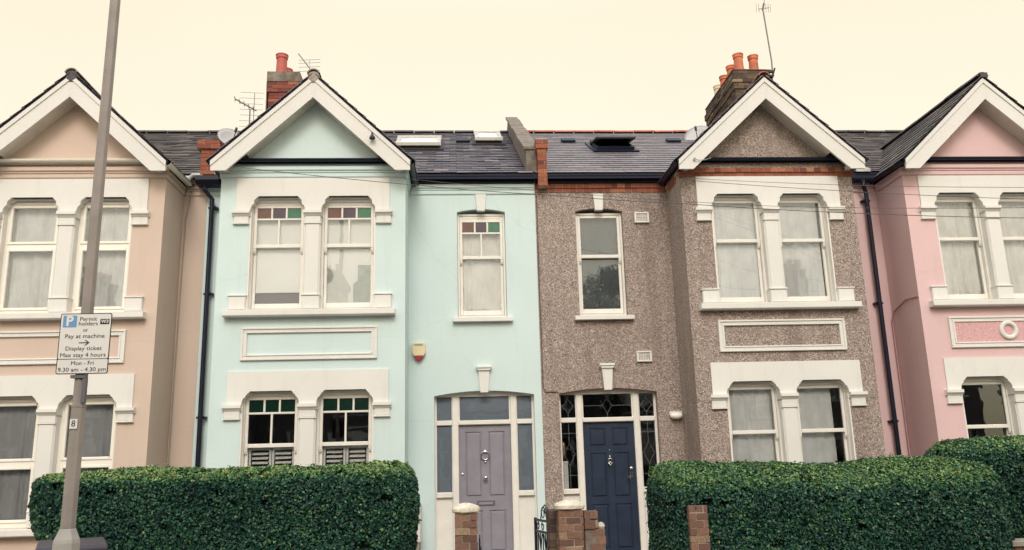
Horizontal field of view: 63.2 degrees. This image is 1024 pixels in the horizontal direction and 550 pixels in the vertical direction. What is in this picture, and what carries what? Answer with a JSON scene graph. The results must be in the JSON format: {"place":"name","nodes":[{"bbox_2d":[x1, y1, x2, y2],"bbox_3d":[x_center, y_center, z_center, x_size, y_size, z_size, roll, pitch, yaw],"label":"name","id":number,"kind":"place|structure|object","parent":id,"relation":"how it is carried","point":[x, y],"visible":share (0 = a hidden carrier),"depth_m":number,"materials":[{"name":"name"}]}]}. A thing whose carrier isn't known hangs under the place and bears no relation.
{"place":"outdoors","nodes":[
{"label":"outdoors","id":0,"kind":"place"},
{"bbox_2d":[0,0,1023,132],"label":"sky","id":1,"kind":"structure","parent":0,"point":[180,64],"materials":[{"name":"beige"}]},
{"bbox_2d":[554,499,584,549],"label":"gate pier","id":2,"kind":"structure","parent":0,"point":[569,524],"depth_m":8.41,"materials":[{"name":"brick"}]},
{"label":"garden ground","id":3,"kind":"structure","parent":0,"visible":0},
{"bbox_2d":[0,67,239,549],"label":"terraced house","id":4,"kind":"structure","parent":3,"relation":"on","point":[140,401],"depth_m":12.28,"materials":[{"name":"paint"}]},
{"bbox_2d":[0,399,38,527],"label":"window","id":5,"kind":"structure","parent":4,"relation":"in","point":[18,418],"depth_m":11.66,"materials":[{"name":"white plastic"}]},
{"bbox_2d":[0,202,58,312],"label":"window","id":6,"kind":"structure","parent":4,"relation":"in","point":[32,228],"depth_m":12.29,"materials":[{"name":"glass"}]},
{"bbox_2d":[56,398,115,472],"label":"window","id":7,"kind":"structure","parent":4,"relation":"in","point":[100,413],"depth_m":11.80,"materials":[{"name":"white plastic"}]},
{"bbox_2d":[71,202,131,311],"bbox_3d":[-6.030,-0.250,12.357,0.810,1.705,0.155,-1,-13,-4],"label":"window","id":8,"kind":"structure","parent":4,"relation":"in","point":[116,216],"depth_m":12.35,"materials":[{"name":"white glass"}]},
{"bbox_2d":[27,459,421,549],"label":"privet hedge","id":9,"kind":"object","parent":3,"relation":"on","point":[374,504],"visible":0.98,"depth_m":8.21,"materials":[{"name":"green plant"}]},
{"bbox_2d":[191,52,546,549],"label":"terraced house","id":10,"kind":"structure","parent":3,"relation":"on","point":[327,301],"depth_m":12.66,"materials":[{"name":"paint"}]},
{"bbox_2d":[217,127,237,143],"bbox_3d":[-5.609,-2.451,16.505,0.480,1.136,0.522,-1,-13,-4],"label":"satellite dish","id":11,"kind":"object","parent":10,"relation":"attached to","point":[225,135],"visible":0.41,"depth_m":16.71,"materials":[{"name":"metal"}]},
{"bbox_2d":[234,92,262,126],"bbox_3d":[-5.181,-2.742,16.224,0.570,1.813,0.212,5,-15,-27],"label":"television aerial","id":12,"kind":"object","parent":10,"relation":"attached to","point":[248,106],"visible":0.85,"depth_m":16.36,"materials":[{"name":"metal"}]},
{"bbox_2d":[242,393,298,466],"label":"window","id":13,"kind":"structure","parent":10,"relation":"in","point":[256,404],"depth_m":11.92,"materials":[{"name":"white paint"}]},
{"bbox_2d":[249,200,304,309],"bbox_3d":[-3.510,-0.289,12.497,0.810,1.710,0.160,-1,-13,-4],"label":"window","id":14,"kind":"structure","parent":10,"relation":"in","point":[277,257],"depth_m":12.53,"materials":[{"name":"white glass"}]},
{"bbox_2d":[298,53,319,71],"bbox_3d":[-3.662,-3.260,14.942,0.407,1.566,0.080,0,-13,-7],"label":"television aerial","id":15,"kind":"object","parent":10,"relation":"attached to","point":[309,62],"visible":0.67,"depth_m":15.06,"materials":[{"name":"metal"}]},
{"bbox_2d":[316,392,372,465],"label":"window","id":16,"kind":"structure","parent":10,"relation":"in","point":[338,402],"depth_m":11.99,"materials":[{"name":"white paint"}]},
{"bbox_2d":[320,200,374,308],"bbox_3d":[-2.462,-0.302,12.564,0.810,1.710,0.155,-1,-13,-4],"label":"window","id":17,"kind":"structure","parent":10,"relation":"in","point":[347,255],"depth_m":12.59,"materials":[{"name":"white glass"}]},
{"bbox_2d":[412,343,425,360],"bbox_3d":[-1.450,1.198,12.956,0.205,0.279,0.088,-1,-13,-4],"label":"alarm box","id":18,"kind":"object","parent":10,"relation":"attached to","point":[418,351],"visible":1,"depth_m":12.92,"materials":[{"name":"beige plastic"}]},
{"bbox_2d":[457,214,506,316],"bbox_3d":[-0.493,-0.148,13.514,0.770,1.725,0.179,-1,-13,-4],"label":"window","id":19,"kind":"structure","parent":10,"relation":"in","point":[481,242],"depth_m":13.54,"materials":[{"name":"glass"}]},
{"bbox_2d":[459,424,513,549],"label":"door","id":20,"kind":"structure","parent":10,"relation":"in","point":[485,470],"depth_m":12.77,"materials":[{"name":"grey wood"}]},
{"bbox_2d":[403,178,1023,207],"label":"overhead wire","id":21,"kind":"object","parent":10,"relation":"attached to","point":[657,199],"visible":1,"depth_m":12.19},
{"bbox_2d":[416,502,421,549],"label":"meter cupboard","id":22,"kind":"object","parent":3,"relation":"on","point":[419,532],"visible":0.24,"depth_m":12.05,"materials":[{"name":"white plastic"}]},
{"bbox_2d":[452,503,479,549],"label":"gate pier","id":23,"kind":"structure","parent":3,"relation":"on","point":[466,527],"depth_m":8.34,"materials":[{"name":"brick"}]},
{"bbox_2d":[546,509,556,549],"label":"garden wall","id":24,"kind":"structure","parent":3,"relation":"on","point":[551,529],"depth_m":8.65,"materials":[{"name":"brick"}]},
{"bbox_2d":[534,504,547,549],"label":"garden gate","id":25,"kind":"structure","parent":24,"relation":"attached to","point":[536,530],"depth_m":9.16,"materials":[{"name":"black metal"}]},
{"bbox_2d":[582,510,605,549],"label":"garden wall","id":26,"kind":"structure","parent":3,"relation":"on","point":[594,535],"depth_m":8.42,"materials":[{"name":"brick"}]},
{"bbox_2d":[505,52,885,549],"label":"terraced house","id":27,"kind":"structure","parent":3,"relation":"on","point":[732,333],"depth_m":13.05,"materials":[{"name":"paint"}]},
{"bbox_2d":[562,441,566,460],"bbox_3d":[0.831,3.469,12.918,0.110,1.750,0.099,-1,-13,-4],"label":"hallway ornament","id":28,"kind":"object","parent":27,"relation":"on","point":[564,450],"visible":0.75,"depth_m":13.05,"materials":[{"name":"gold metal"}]},
{"bbox_2d":[563,461,568,488],"bbox_3d":[0.839,3.121,12.966,0.080,0.430,0.007,-1,-13,-4],"label":"paper notice","id":29,"kind":"object","parent":27,"relation":"attached to","point":[565,473],"visible":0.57,"depth_m":12.96,"materials":[{"name":"white paper"}]},
{"bbox_2d":[575,213,626,315],"bbox_3d":[1.443,-0.174,13.631,0.770,1.725,0.155,-1,-13,-4],"label":"window","id":30,"kind":"structure","parent":27,"relation":"in","point":[600,260],"depth_m":13.67,"materials":[{"name":"grey glass"}]},
{"bbox_2d":[583,421,640,549],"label":"door","id":31,"kind":"structure","parent":27,"relation":"in","point":[609,447],"depth_m":12.89,"materials":[{"name":"blue wood"}]},
{"bbox_2d":[241,167,1016,217],"bbox_3d":[4.157,-1.268,11.111,16.389,1.560,0.480,-3,-13,6],"label":"overhead wire","id":32,"kind":"object","parent":27,"relation":"attached to","point":[645,201],"visible":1,"depth_m":11.43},
{"bbox_2d":[669,411,682,418],"bbox_3d":[2.562,2.185,12.963,0.200,0.120,0.124,-1,-13,-4],"label":"wall light","id":33,"kind":"object","parent":27,"relation":"attached to","point":[676,415],"visible":1,"depth_m":12.92,"materials":[{"name":"white paint"}]},
{"bbox_2d":[684,125,707,139],"bbox_3d":[3.888,-2.639,17.416,0.543,1.171,0.516,6,-15,-30],"label":"satellite dish","id":34,"kind":"object","parent":27,"relation":"attached to","point":[694,132],"visible":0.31,"depth_m":17.65,"materials":[{"name":"metal"}]},
{"bbox_2d":[711,198,767,302],"bbox_3d":[3.505,-0.371,12.962,0.810,1.710,0.159,-1,-13,-4],"label":"window","id":35,"kind":"structure","parent":27,"relation":"in","point":[737,231],"depth_m":13.01,"materials":[{"name":"white glass"}]},
{"bbox_2d":[727,384,783,461],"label":"window","id":36,"kind":"structure","parent":27,"relation":"in","point":[753,408],"depth_m":12.43,"materials":[{"name":"grey glass"}]},
{"bbox_2d":[756,0,775,77],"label":"television aerial","id":37,"kind":"object","parent":27,"relation":"attached to","point":[772,71],"visible":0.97,"depth_m":18.84,"materials":[{"name":"metal"}]},
{"bbox_2d":[777,197,833,301],"bbox_3d":[4.551,-0.381,13.043,0.810,1.710,0.183,-1,-13,-4],"label":"window","id":38,"kind":"structure","parent":27,"relation":"in","point":[799,238],"depth_m":13.09,"materials":[{"name":"glass"}]},
{"bbox_2d":[796,382,851,463],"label":"window","id":39,"kind":"structure","parent":27,"relation":"in","point":[817,429],"depth_m":12.49,"materials":[{"name":"white paint"}]},
{"bbox_2d":[678,179,1017,198],"bbox_3d":[7.443,-1.153,10.862,10.354,1.648,0.230,-6,-14,18],"label":"overhead wire","id":40,"kind":"object","parent":27,"relation":"attached to","point":[855,191],"visible":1,"depth_m":11.84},
{"bbox_2d":[688,178,1023,187],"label":"overhead wire","id":41,"kind":"object","parent":27,"relation":"attached to","point":[865,185],"visible":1,"depth_m":11.82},
{"bbox_2d":[645,452,1017,549],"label":"privet hedge","id":42,"kind":"object","parent":3,"relation":"on","point":[903,502],"visible":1,"depth_m":8.50,"materials":[{"name":"green plant"}]},
{"bbox_2d":[835,72,1023,456],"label":"terraced house","id":43,"kind":"structure","parent":3,"relation":"on","point":[945,299],"depth_m":13.24,"materials":[{"name":"paint"}]},
{"bbox_2d":[935,197,992,299],"bbox_3d":[7.091,-0.410,13.214,0.810,1.710,0.187,-1,-13,-4],"label":"window","id":44,"kind":"structure","parent":43,"relation":"in","point":[967,277],"depth_m":13.26,"materials":[{"name":"white glass"}]},
{"bbox_2d":[962,379,1014,435],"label":"window","id":45,"kind":"structure","parent":43,"relation":"in","point":[1009,428],"depth_m":12.64,"materials":[{"name":"white paint"}]},
{"bbox_2d":[998,196,1023,298],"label":"window","id":46,"kind":"structure","parent":43,"relation":"in","point":[1012,228],"depth_m":13.38,"materials":[{"name":"glass"}]},
{"bbox_2d":[923,435,1023,537],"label":"privet hedge","id":47,"kind":"object","parent":3,"relation":"on","point":[1003,456],"visible":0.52,"depth_m":10.12,"materials":[{"name":"green plant"}]},
{"bbox_2d":[1011,538,1023,549],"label":"garden wall","id":48,"kind":"structure","parent":3,"relation":"on","point":[1017,543],"depth_m":8.50,"materials":[{"name":"brick"}]},
{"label":"pavement","id":49,"kind":"structure","parent":0,"visible":0},
{"bbox_2d":[35,537,107,549],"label":"wheelie bin","id":50,"kind":"object","parent":49,"relation":"on","point":[95,543],"visible":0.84,"depth_m":6.24,"materials":[{"name":"plastic"}]},
{"bbox_2d":[52,0,120,549],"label":"lamp post","id":51,"kind":"object","parent":49,"relation":"on","point":[67,537],"visible":1,"depth_m":5.94,"materials":[{"name":"grey metal"}]},
{"bbox_2d":[55,313,111,373],"bbox_3d":[-2.989,0.490,5.859,0.350,0.426,0.116,-1,-13,-4],"label":"parking sign","id":52,"kind":"object","parent":51,"relation":"attached to","point":[84,343],"visible":1,"depth_m":5.80,"materials":[{"name":"metal"}]},
{"bbox_2d":[686,505,710,549],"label":"brick pier","id":53,"kind":"structure","parent":49,"relation":"on","point":[698,528],"depth_m":8.28,"materials":[{"name":"brown brick"}]}
]}

